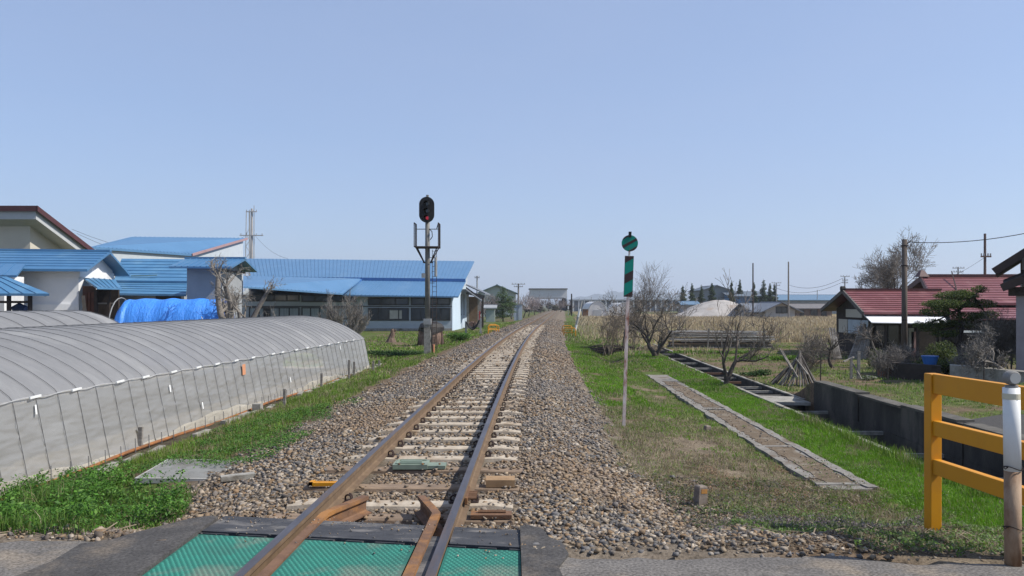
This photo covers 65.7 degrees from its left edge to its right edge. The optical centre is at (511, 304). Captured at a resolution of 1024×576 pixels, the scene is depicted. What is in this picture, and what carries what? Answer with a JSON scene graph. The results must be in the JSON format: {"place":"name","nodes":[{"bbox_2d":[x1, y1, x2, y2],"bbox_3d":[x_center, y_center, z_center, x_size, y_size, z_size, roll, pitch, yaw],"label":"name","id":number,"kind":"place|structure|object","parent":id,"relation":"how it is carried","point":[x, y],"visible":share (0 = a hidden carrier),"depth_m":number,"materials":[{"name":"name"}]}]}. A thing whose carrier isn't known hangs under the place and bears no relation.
{"place":"outdoors","nodes":[
{"label":"outdoors","id":0,"kind":"place"},
{"bbox_2d":[0,206,117,282],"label":"beige building","id":1,"kind":"structure","parent":0,"point":[29,227],"depth_m":43.00,"materials":[{"name":"beige paint"}]},
{"bbox_2d":[0,471,198,534],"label":"tall grass","id":2,"kind":"structure","parent":0,"point":[43,523],"depth_m":7.09,"materials":[{"name":"green plant"}]},
{"bbox_2d":[0,305,1023,564],"bbox_3d":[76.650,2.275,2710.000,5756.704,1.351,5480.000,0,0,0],"label":"ground","id":3,"kind":"structure","parent":0,"point":[960,409],"depth_m":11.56,"materials":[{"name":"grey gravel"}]},
{"bbox_2d":[0,263,25,310],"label":"shed","id":4,"kind":"structure","parent":3,"relation":"on","point":[13,271],"depth_m":30.13,"materials":[{"name":"blue metal"}]},
{"bbox_2d":[0,276,48,310],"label":"open shelter","id":5,"kind":"object","parent":3,"relation":"on","point":[9,287],"visible":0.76,"depth_m":26.30,"materials":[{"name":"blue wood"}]},
{"bbox_2d":[0,310,118,327],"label":"plastic greenhouse","id":6,"kind":"object","parent":3,"relation":"on","point":[37,318],"visible":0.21,"depth_m":21.90,"materials":[{"name":"plastic"}]},
{"bbox_2d":[0,249,129,310],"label":"storehouse","id":7,"kind":"structure","parent":3,"relation":"on","point":[59,276],"depth_m":31.93,"materials":[{"name":"white paint"}]},
{"bbox_2d":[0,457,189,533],"bbox_3d":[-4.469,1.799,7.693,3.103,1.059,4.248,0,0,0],"label":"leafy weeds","id":8,"kind":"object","parent":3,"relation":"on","point":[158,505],"visible":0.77,"depth_m":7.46,"materials":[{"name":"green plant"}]},
{"bbox_2d":[81,277,121,318],"bbox_3d":[-16.571,0.598,32.006,1.400,3.504,3.025,0,0,-28],"label":"wooden porch","id":9,"kind":"object","parent":3,"relation":"on","point":[103,297],"visible":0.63,"depth_m":31.90,"materials":[{"name":"brown wood"}]},
{"bbox_2d":[114,259,186,306],"bbox_3d":[-17.596,-0.030,38.750,5.638,4.760,5.500,0,0,0],"label":"blue roofed annex","id":10,"kind":"object","parent":3,"relation":"on","point":[159,279],"visible":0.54,"depth_m":37.85,"materials":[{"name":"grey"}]},
{"bbox_2d":[92,236,247,291],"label":"blue roofed hall","id":11,"kind":"structure","parent":3,"relation":"on","point":[135,247],"depth_m":64.37,"materials":[{"name":"blue metal"}]},
{"bbox_2d":[109,297,236,322],"bbox_3d":[-13.150,1.032,31.068,4.581,2.637,2.397,0,0,0],"label":"tarp shelter","id":12,"kind":"object","parent":3,"relation":"on","point":[149,310],"visible":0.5,"depth_m":30.37,"materials":[{"name":"plastic"}]},
{"bbox_2d":[0,315,369,499],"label":"plastic greenhouse","id":13,"kind":"object","parent":3,"relation":"on","point":[83,395],"visible":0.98,"depth_m":13.55,"materials":[{"name":"plastic"}]},
{"bbox_2d":[134,459,242,483],"bbox_3d":[-4.048,2.224,9.947,1.057,0.373,1.202,0,0,0],"label":"drain cover","id":14,"kind":"object","parent":3,"relation":"on","point":[196,473],"visible":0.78,"depth_m":9.78,"materials":[{"name":"grey concrete"}]},
{"bbox_2d":[169,257,256,317],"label":"house","id":15,"kind":"structure","parent":3,"relation":"on","point":[199,278],"depth_m":33.05,"materials":[{"name":"grey"}]},
{"bbox_2d":[220,472,254,481],"bbox_3d":[-2.996,1.882,8.675,0.354,0.059,0.120,0,0,-25],"label":"concrete plank","id":16,"kind":"object","parent":3,"relation":"on","point":[234,477],"visible":0.93,"depth_m":8.63,"materials":[{"name":"white concrete"}]},
{"bbox_2d":[97,363,380,474],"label":"kerb","id":17,"kind":"structure","parent":3,"relation":"on","point":[222,422],"depth_m":15.06,"materials":[{"name":"concrete"}]},
{"bbox_2d":[205,254,286,318],"bbox_3d":[-10.255,0.216,30.025,2.628,4.424,2.897,0,0,44],"label":"bare tree","id":18,"kind":"object","parent":3,"relation":"on","point":[229,308],"visible":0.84,"depth_m":29.44,"materials":[{"name":"grey plant"}]},
{"bbox_2d":[317,286,371,334],"bbox_3d":[-7.080,0.811,33.250,1.665,3.171,3.205,0,0,24],"label":"bare shrub","id":19,"kind":"object","parent":3,"relation":"on","point":[335,316],"visible":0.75,"depth_m":33.29,"materials":[{"name":"grey plant"}]},
{"bbox_2d":[271,521,424,575],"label":"crossing panel","id":20,"kind":"object","parent":3,"relation":"on","point":[325,553],"visible":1,"depth_m":5.18,"materials":[{"name":"teal rubber"}]},
{"bbox_2d":[242,258,473,330],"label":"long workshop","id":21,"kind":"structure","parent":3,"relation":"on","point":[393,291],"depth_m":69.60,"materials":[{"name":"blue metal"}]},
{"bbox_2d":[249,307,299,316],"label":"window","id":22,"kind":"structure","parent":21,"relation":"in","point":[280,311],"depth_m":69.57,"materials":[{"name":"grey glass"}]},
{"bbox_2d":[249,294,299,300],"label":"window","id":23,"kind":"structure","parent":21,"relation":"in","point":[270,297],"depth_m":69.57,"materials":[{"name":"grey glass"}]},
{"bbox_2d":[301,307,355,318],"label":"window","id":24,"kind":"structure","parent":21,"relation":"in","point":[308,311],"depth_m":69.57,"materials":[{"name":"grey glass"}]},
{"bbox_2d":[301,295,355,301],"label":"window","id":25,"kind":"structure","parent":21,"relation":"in","point":[304,298],"depth_m":69.57,"materials":[{"name":"grey glass"}]},
{"bbox_2d":[368,308,408,320],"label":"window","id":26,"kind":"structure","parent":21,"relation":"in","point":[378,314],"depth_m":69.57,"materials":[{"name":"black glass"}]},
{"bbox_2d":[368,298,408,304],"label":"window","id":27,"kind":"structure","parent":21,"relation":"in","point":[371,301],"depth_m":69.57,"materials":[{"name":"grey glass"}]},
{"bbox_2d":[411,308,450,320],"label":"window","id":28,"kind":"structure","parent":21,"relation":"in","point":[417,314],"depth_m":69.57,"materials":[{"name":"grey glass"}]},
{"bbox_2d":[411,298,450,304],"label":"window","id":29,"kind":"structure","parent":21,"relation":"in","point":[414,301],"depth_m":69.57,"materials":[{"name":"grey glass"}]},
{"bbox_2d":[367,350,423,356],"bbox_3d":[-5.229,2.179,35.008,3.238,0.428,1.407,0,0,0],"label":"vegetable bed","id":30,"kind":"object","parent":3,"relation":"on","point":[389,353],"visible":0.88,"depth_m":34.73,"materials":[{"name":"green plant"}]},
{"bbox_2d":[414,195,440,353],"bbox_3d":[-3.651,-1.239,34.155,1.065,7.002,0.990,0,0,0],"label":"signal mast","id":31,"kind":"object","parent":3,"relation":"on","point":[426,209],"visible":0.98,"depth_m":34.20,"materials":[{"name":"metal"}]},
{"bbox_2d":[417,321,443,345],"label":"straw bundle","id":32,"kind":"object","parent":3,"relation":"on","point":[440,330],"visible":0.43,"depth_m":43.57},
{"bbox_2d":[0,318,890,559],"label":"ballast","id":33,"kind":"structure","parent":3,"relation":"on","point":[326,437],"depth_m":8.92,"materials":[{"name":"gravel"}]},
{"bbox_2d":[233,310,557,575],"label":"railway track","id":34,"kind":"structure","parent":33,"relation":"on","point":[279,549],"depth_m":7.76,"materials":[{"name":"metal"}]},
{"bbox_2d":[392,459,446,468],"bbox_3d":[-0.993,1.722,8.584,0.560,0.065,0.272,0,0,0],"label":"track beacon","id":35,"kind":"object","parent":34,"relation":"on","point":[412,464],"visible":1,"depth_m":8.48,"materials":[{"name":"metal"}]},
{"bbox_2d":[438,527,520,575],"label":"crossing panel","id":36,"kind":"object","parent":34,"relation":"on","point":[469,549],"visible":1,"depth_m":5.12,"materials":[{"name":"teal rubber"}]},
{"bbox_2d":[200,512,518,558],"bbox_3d":[-1.121,1.602,5.544,2.292,0.016,0.789,0,0,9],"label":"panel grit","id":37,"kind":"object","parent":36,"relation":"on","point":[381,527],"visible":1,"depth_m":5.67,"materials":[{"name":"stone"}]},
{"bbox_2d":[445,332,470,341],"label":"leafy clump","id":38,"kind":"object","parent":3,"relation":"on","point":[459,336],"visible":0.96,"depth_m":45.86,"materials":[{"name":"green plant"}]},
{"bbox_2d":[466,284,490,328],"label":"open timber shed","id":39,"kind":"structure","parent":3,"relation":"on","point":[473,310],"depth_m":76.40,"materials":[{"name":"grey wood"}]},
{"bbox_2d":[484,304,496,321],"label":"shed","id":40,"kind":"structure","parent":3,"relation":"on","point":[490,312],"depth_m":105.00,"materials":[{"name":"white metal"}]},
{"bbox_2d":[478,284,517,316],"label":"gabled house","id":41,"kind":"structure","parent":3,"relation":"on","point":[494,289],"depth_m":150.00,"materials":[{"name":"grey"}]},
{"bbox_2d":[0,450,1002,545],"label":"fallen twigs","id":42,"kind":"object","parent":3,"relation":"on","point":[646,458],"visible":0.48,"depth_m":7.97,"materials":[{"name":"brown wood"}]},
{"bbox_2d":[495,286,517,321],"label":"cypress","id":43,"kind":"object","parent":3,"relation":"on","point":[504,304],"visible":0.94,"depth_m":107.80,"materials":[{"name":"green plant"}]},
{"bbox_2d":[6,469,1023,562],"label":"loose stones","id":44,"kind":"object","parent":3,"relation":"on","point":[618,548],"visible":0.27,"depth_m":5.45,"materials":[{"name":"grey stone"}]},
{"bbox_2d":[9,407,1023,555],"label":"leaf litter","id":45,"kind":"object","parent":3,"relation":"on","point":[840,534],"visible":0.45,"depth_m":7.35,"materials":[{"name":"brown plant"}]},
{"bbox_2d":[528,288,567,310],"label":"elevated building","id":46,"kind":"structure","parent":3,"relation":"on","point":[557,293],"depth_m":270.00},
{"bbox_2d":[89,397,1023,555],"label":"weeds","id":47,"kind":"object","parent":3,"relation":"on","point":[967,528],"visible":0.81,"depth_m":8.43,"materials":[{"name":"green plant"}]},
{"bbox_2d":[582,301,606,315],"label":"dome greenhouse","id":48,"kind":"object","parent":3,"relation":"on","point":[592,307],"visible":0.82,"depth_m":150.00,"materials":[{"name":"white plastic"}]},
{"bbox_2d":[597,316,623,355],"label":"whip bush","id":49,"kind":"object","parent":3,"relation":"on","point":[611,332],"visible":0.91,"depth_m":36.88,"materials":[{"name":"brown plant"}]},
{"bbox_2d":[602,302,638,347],"bbox_3d":[5.042,1.057,38.107,2.067,2.545,1.518,0,0,-35],"label":"whip bush","id":50,"kind":"object","parent":3,"relation":"on","point":[619,315],"visible":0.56,"depth_m":37.90,"materials":[{"name":"brown plant"}]},
{"bbox_2d":[581,343,663,353],"bbox_3d":[4.832,2.098,37.965,5.051,0.535,2.017,0,0,0],"label":"brush pile","id":51,"kind":"object","parent":3,"relation":"on","point":[597,349],"visible":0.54,"depth_m":37.65,"materials":[{"name":"brown plant"}]},
{"bbox_2d":[569,300,679,310],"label":"long low building","id":52,"kind":"structure","parent":3,"relation":"on","point":[577,303],"depth_m":260.50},
{"bbox_2d":[622,232,637,426],"bbox_3d":[1.967,0.490,13.318,0.274,3.420,0.166,0,0,0],"label":"track sign","id":53,"kind":"object","parent":3,"relation":"on","point":[629,242],"visible":0.97,"depth_m":13.27,"materials":[{"name":"metal"}]},
{"bbox_2d":[607,261,671,344],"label":"bare tree","id":54,"kind":"object","parent":3,"relation":"on","point":[645,292],"visible":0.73,"depth_m":41.90,"materials":[{"name":"brown plant"}]},
{"bbox_2d":[596,278,695,356],"bbox_3d":[5.782,0.583,32.954,3.868,3.525,3.078,0,0,29],"label":"bare tree","id":55,"kind":"object","parent":3,"relation":"on","point":[640,328],"visible":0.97,"depth_m":33.03,"materials":[{"name":"brown plant"}]},
{"bbox_2d":[624,290,710,329],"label":"bare tree","id":56,"kind":"object","parent":3,"relation":"on","point":[665,326],"visible":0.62,"depth_m":48.62,"materials":[{"name":"brown plant"}]},
{"bbox_2d":[693,485,707,505],"bbox_3d":[1.963,2.038,8.264,0.118,0.315,0.103,0,0,-20],"label":"boundary marker","id":57,"kind":"object","parent":3,"relation":"on","point":[700,494],"visible":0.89,"depth_m":8.22,"materials":[{"name":"concrete"}]},
{"bbox_2d":[573,315,835,354],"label":"reeds","id":58,"kind":"object","parent":3,"relation":"on","point":[586,326],"visible":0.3,"depth_m":71.54,"materials":[{"name":"beige plant"}]},
{"bbox_2d":[674,300,739,316],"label":"gravel mound","id":59,"kind":"object","parent":3,"relation":"on","point":[709,308],"visible":0.56,"depth_m":132.04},
{"bbox_2d":[665,350,748,353],"bbox_3d":[8.782,2.121,35.011,3.981,0.286,1.006,0,0,0],"label":"vegetable row","id":60,"kind":"object","parent":3,"relation":"on","point":[709,351],"visible":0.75,"depth_m":34.89,"materials":[{"name":"green plant"}]},
{"bbox_2d":[688,285,729,302],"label":"grey hall","id":61,"kind":"structure","parent":3,"relation":"on","point":[718,290],"depth_m":185.00,"materials":[{"name":"grey metal"}]},
{"bbox_2d":[666,328,774,348],"bbox_3d":[10.502,1.766,39.913,5.311,1.178,1.085,0,0,0],"label":"timber pile","id":62,"kind":"object","parent":3,"relation":"on","point":[703,338],"visible":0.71,"depth_m":39.66,"materials":[{"name":"grey wood"}]},
{"bbox_2d":[703,269,791,384],"bbox_3d":[6.166,0.648,21.928,2.897,3.324,2.120,0,0,-19],"label":"bare tree","id":63,"kind":"object","parent":3,"relation":"on","point":[750,354],"visible":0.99,"depth_m":21.65,"materials":[{"name":"brown plant"}]},
{"bbox_2d":[722,291,775,303],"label":"blue hall","id":64,"kind":"structure","parent":3,"relation":"on","point":[748,293],"depth_m":180.23,"materials":[{"name":"blue metal"}]},
{"bbox_2d":[739,369,771,376],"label":"garden plant","id":65,"kind":"object","parent":3,"relation":"on","point":[761,372],"visible":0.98,"depth_m":23.97,"materials":[{"name":"green plant"}]},
{"bbox_2d":[662,381,864,483],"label":"soil","id":66,"kind":"structure","parent":3,"relation":"on","point":[791,453],"depth_m":12.66,"materials":[{"name":"gravel"}]},
{"bbox_2d":[743,301,803,317],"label":"greenhouse","id":67,"kind":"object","parent":3,"relation":"on","point":[775,308],"depth_m":118.00,"materials":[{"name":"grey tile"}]},
{"bbox_2d":[726,355,822,360],"bbox_3d":[10.270,2.110,31.021,3.783,0.328,1.016,0,0,0],"label":"vegetable row","id":68,"kind":"object","parent":3,"relation":"on","point":[779,357],"visible":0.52,"depth_m":30.80,"materials":[{"name":"green plant"}]},
{"bbox_2d":[771,349,815,386],"bbox_3d":[7.611,1.699,21.359,1.369,1.034,0.582,0,0,0],"label":"stick tepee","id":69,"kind":"object","parent":3,"relation":"on","point":[802,369],"visible":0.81,"depth_m":21.32,"materials":[{"name":"brown plant"}]},
{"bbox_2d":[565,341,1023,529],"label":"lawn strip","id":70,"kind":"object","parent":3,"relation":"on","point":[901,456],"visible":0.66,"depth_m":12.58,"materials":[{"name":"green plant"}]},
{"bbox_2d":[777,295,835,313],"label":"building","id":71,"kind":"structure","parent":3,"relation":"on","point":[806,298],"depth_m":191.50,"materials":[{"name":"blue metal"}]},
{"bbox_2d":[792,346,823,372],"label":"twiggy shrub","id":72,"kind":"object","parent":3,"relation":"on","point":[809,360],"visible":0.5,"depth_m":24.73,"materials":[{"name":"brown plant"}]},
{"bbox_2d":[786,303,831,316],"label":"house","id":73,"kind":"structure","parent":3,"relation":"on","point":[809,309],"depth_m":126.00,"materials":[{"name":"grey"}]},
{"bbox_2d":[792,331,845,361],"bbox_3d":[11.536,1.738,30.028,1.957,1.525,1.634,0,0,0],"label":"twiggy shrub","id":74,"kind":"object","parent":3,"relation":"on","point":[817,345],"visible":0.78,"depth_m":29.85,"materials":[{"name":"grey plant"}]},
{"bbox_2d":[800,324,849,361],"bbox_3d":[10.663,1.435,26.997,1.820,1.736,0.865,0,0,0],"label":"bare shrub","id":75,"kind":"object","parent":3,"relation":"on","point":[825,354],"visible":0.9,"depth_m":26.98,"materials":[{"name":"brown plant"}]},
{"bbox_2d":[642,344,1022,506],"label":"water channel","id":76,"kind":"object","parent":3,"relation":"on","point":[778,397],"visible":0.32,"depth_m":20.61,"materials":[{"name":"concrete"}]},
{"bbox_2d":[817,324,855,367],"bbox_3d":[10.877,1.482,27.273,1.356,1.647,1.322,0,0,-16],"label":"bare tree","id":77,"kind":"object","parent":3,"relation":"on","point":[832,345],"visible":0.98,"depth_m":26.99,"materials":[{"name":"brown plant"}]},
{"bbox_2d":[730,511,944,530],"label":"purple nettles","id":78,"kind":"object","parent":3,"relation":"on","point":[805,520],"visible":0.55,"depth_m":6.61,"materials":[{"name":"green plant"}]},
{"bbox_2d":[843,351,861,378],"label":"crossed stakes","id":79,"kind":"object","parent":3,"relation":"on","point":[858,365],"visible":1,"depth_m":20.98,"materials":[{"name":"grey wood"}]},
{"bbox_2d":[848,323,872,359],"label":"leaning sticks","id":80,"kind":"object","parent":3,"relation":"on","point":[859,347],"visible":0.59,"depth_m":31.31,"materials":[{"name":"grey wood"}]},
{"bbox_2d":[845,322,882,359],"bbox_3d":[11.281,1.373,25.174,1.306,1.752,1.274,0,0,-33],"label":"bare tree","id":81,"kind":"object","parent":3,"relation":"on","point":[865,332],"visible":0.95,"depth_m":25.05,"materials":[{"name":"grey plant"}]},
{"bbox_2d":[820,286,945,358],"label":"red roofed shed","id":82,"kind":"structure","parent":3,"relation":"on","point":[879,308],"depth_m":32.54,"materials":[{"name":"metal"}]},
{"bbox_2d":[887,326,898,346],"bbox_3d":[15.477,1.275,32.240,0.415,0.850,0.080,0,0,0],"label":"window pane","id":83,"kind":"structure","parent":82,"relation":"in","point":[892,331],"depth_m":32.20,"materials":[{"name":"black glass"}]},
{"bbox_2d":[866,345,907,378],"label":"twiggy shrub","id":84,"kind":"object","parent":3,"relation":"on","point":[882,362],"visible":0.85,"depth_m":23.40,"materials":[{"name":"grey plant"}]},
{"bbox_2d":[869,340,912,376],"bbox_3d":[11.543,1.667,23.955,1.232,1.355,1.609,0,0,0],"label":"twiggy shrub","id":85,"kind":"object","parent":3,"relation":"on","point":[898,350],"visible":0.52,"depth_m":23.92,"materials":[{"name":"brown plant"}]},
{"bbox_2d":[853,228,937,287],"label":"bare tree","id":86,"kind":"object","parent":3,"relation":"on","point":[887,276],"visible":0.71,"depth_m":60.93,"materials":[{"name":"grey plant"}]},
{"bbox_2d":[901,239,910,352],"bbox_3d":[13.389,0.040,27.009,0.299,4.521,0.224,0,0,-14],"label":"wooden pole","id":87,"kind":"object","parent":3,"relation":"on","point":[904,319],"visible":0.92,"depth_m":26.93,"materials":[{"name":"wood"}]},
{"bbox_2d":[891,340,933,363],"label":"twiggy shrub","id":88,"kind":"object","parent":3,"relation":"on","point":[912,356],"visible":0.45,"depth_m":24.42,"materials":[{"name":"brown plant"}]},
{"bbox_2d":[892,362,940,380],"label":"garden wall","id":89,"kind":"structure","parent":3,"relation":"on","point":[909,371],"depth_m":22.57,"materials":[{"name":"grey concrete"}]},
{"bbox_2d":[921,355,938,364],"bbox_3d":[11.901,1.587,22.600,0.458,0.265,0.470,0,0,0],"label":"blue bucket","id":90,"kind":"object","parent":89,"relation":"on","point":[930,359],"visible":0.88,"depth_m":22.45,"materials":[{"name":"blue plastic"}]},
{"bbox_2d":[814,381,1023,485],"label":"retaining wall","id":91,"kind":"structure","parent":3,"relation":"on","point":[898,424],"depth_m":13.53,"materials":[{"name":"concrete"}]},
{"bbox_2d":[912,358,963,374],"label":"evergreen shrub","id":92,"kind":"object","parent":3,"relation":"on","point":[945,366],"visible":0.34,"depth_m":23.28,"materials":[{"name":"green plant"}]},
{"bbox_2d":[923,340,957,360],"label":"evergreen shrub","id":93,"kind":"object","parent":3,"relation":"on","point":[942,353],"visible":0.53,"depth_m":26.38,"materials":[{"name":"green plant"}]},
{"bbox_2d":[912,284,1000,356],"bbox_3d":[13.817,0.826,24.513,2.922,2.934,1.598,0,0,-23],"label":"garden pine","id":94,"kind":"object","parent":3,"relation":"on","point":[943,303],"visible":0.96,"depth_m":24.36,"materials":[{"name":"green plant"}]},
{"bbox_2d":[907,270,1019,352],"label":"red roofed house","id":95,"kind":"structure","parent":3,"relation":"on","point":[957,282],"depth_m":40.84,"materials":[{"name":"metal"}]},
{"bbox_2d":[924,373,1023,529],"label":"yellow barrier","id":96,"kind":"object","parent":3,"relation":"on","point":[937,429],"visible":0.83,"depth_m":5.86,"materials":[{"name":"paint"}]},
{"bbox_2d":[945,341,1003,367],"bbox_3d":[12.826,1.659,21.985,1.320,1.302,1.762,0,0,0],"label":"twiggy shrub","id":97,"kind":"object","parent":3,"relation":"on","point":[963,360],"visible":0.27,"depth_m":22.12,"materials":[{"name":"grey plant"}]},
{"bbox_2d":[953,303,1015,369],"bbox_3d":[14.207,1.100,23.126,2.814,2.338,3.313,0,0,0],"label":"bare shrub","id":98,"kind":"object","parent":3,"relation":"on","point":[1005,339],"visible":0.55,"depth_m":22.74,"materials":[{"name":"grey plant"}]},
{"bbox_2d":[960,322,1009,378],"bbox_3d":[11.719,1.359,19.779,1.483,1.861,1.251,0,0,-13],"label":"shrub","id":99,"kind":"object","parent":3,"relation":"on","point":[976,344],"visible":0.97,"depth_m":19.71,"materials":[{"name":"grey plant"}]},
{"bbox_2d":[950,364,1023,382],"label":"garden wall","id":100,"kind":"structure","parent":3,"relation":"on","point":[955,370],"depth_m":19.94,"materials":[{"name":"concrete"}]},
{"bbox_2d":[964,414,1023,433],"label":"gravel patch","id":101,"kind":"object","parent":3,"relation":"on","point":[995,421],"visible":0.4,"depth_m":11.54,"materials":[{"name":"grey gravel"}]},
{"bbox_2d":[992,248,1023,369],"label":"dark roofed house","id":102,"kind":"structure","parent":3,"relation":"on","point":[1010,284],"depth_m":20.95,"materials":[{"name":"tile"}]},
{"bbox_2d":[1002,371,1022,566],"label":"white post","id":103,"kind":"object","parent":3,"relation":"on","point":[1012,467],"visible":1,"depth_m":4.84,"materials":[{"name":"metal"}]},
{"bbox_2d":[0,541,1023,575],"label":"road","id":104,"kind":"structure","parent":0,"point":[18,557],"depth_m":4.84,"materials":[{"name":"grey asphalt"}]},
{"bbox_2d":[142,516,294,575],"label":"crossing panel","id":105,"kind":"object","parent":104,"relation":"on","point":[227,550],"visible":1,"depth_m":5.25,"materials":[{"name":"teal rubber"}]},
{"bbox_2d":[16,515,568,575],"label":"asphalt patch","id":106,"kind":"object","parent":104,"relation":"on","point":[140,553],"visible":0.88,"depth_m":5.05,"materials":[{"name":"grey asphalt"}]},
{"bbox_2d":[0,0,1023,299],"label":"sky","id":107,"kind":"structure","parent":0,"point":[721,135],"materials":[{"name":"blue"}]},
{"bbox_2d":[546,290,689,304],"bbox_3d":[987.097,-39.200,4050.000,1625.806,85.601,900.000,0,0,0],"label":"hills","id":108,"kind":"structure","parent":0,"point":[620,296],"depth_m":3925.24,"materials":[{"name":"grey"}]},
{"bbox_2d":[646,375,877,490],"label":"path","id":109,"kind":"structure","parent":0,"point":[789,465],"depth_m":12.08,"materials":[{"name":"concrete"}]},
{"bbox_2d":[591,404,1023,552],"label":"dry grass","id":110,"kind":"structure","parent":0,"point":[665,472],"depth_m":9.96,"materials":[{"name":"green plant"}]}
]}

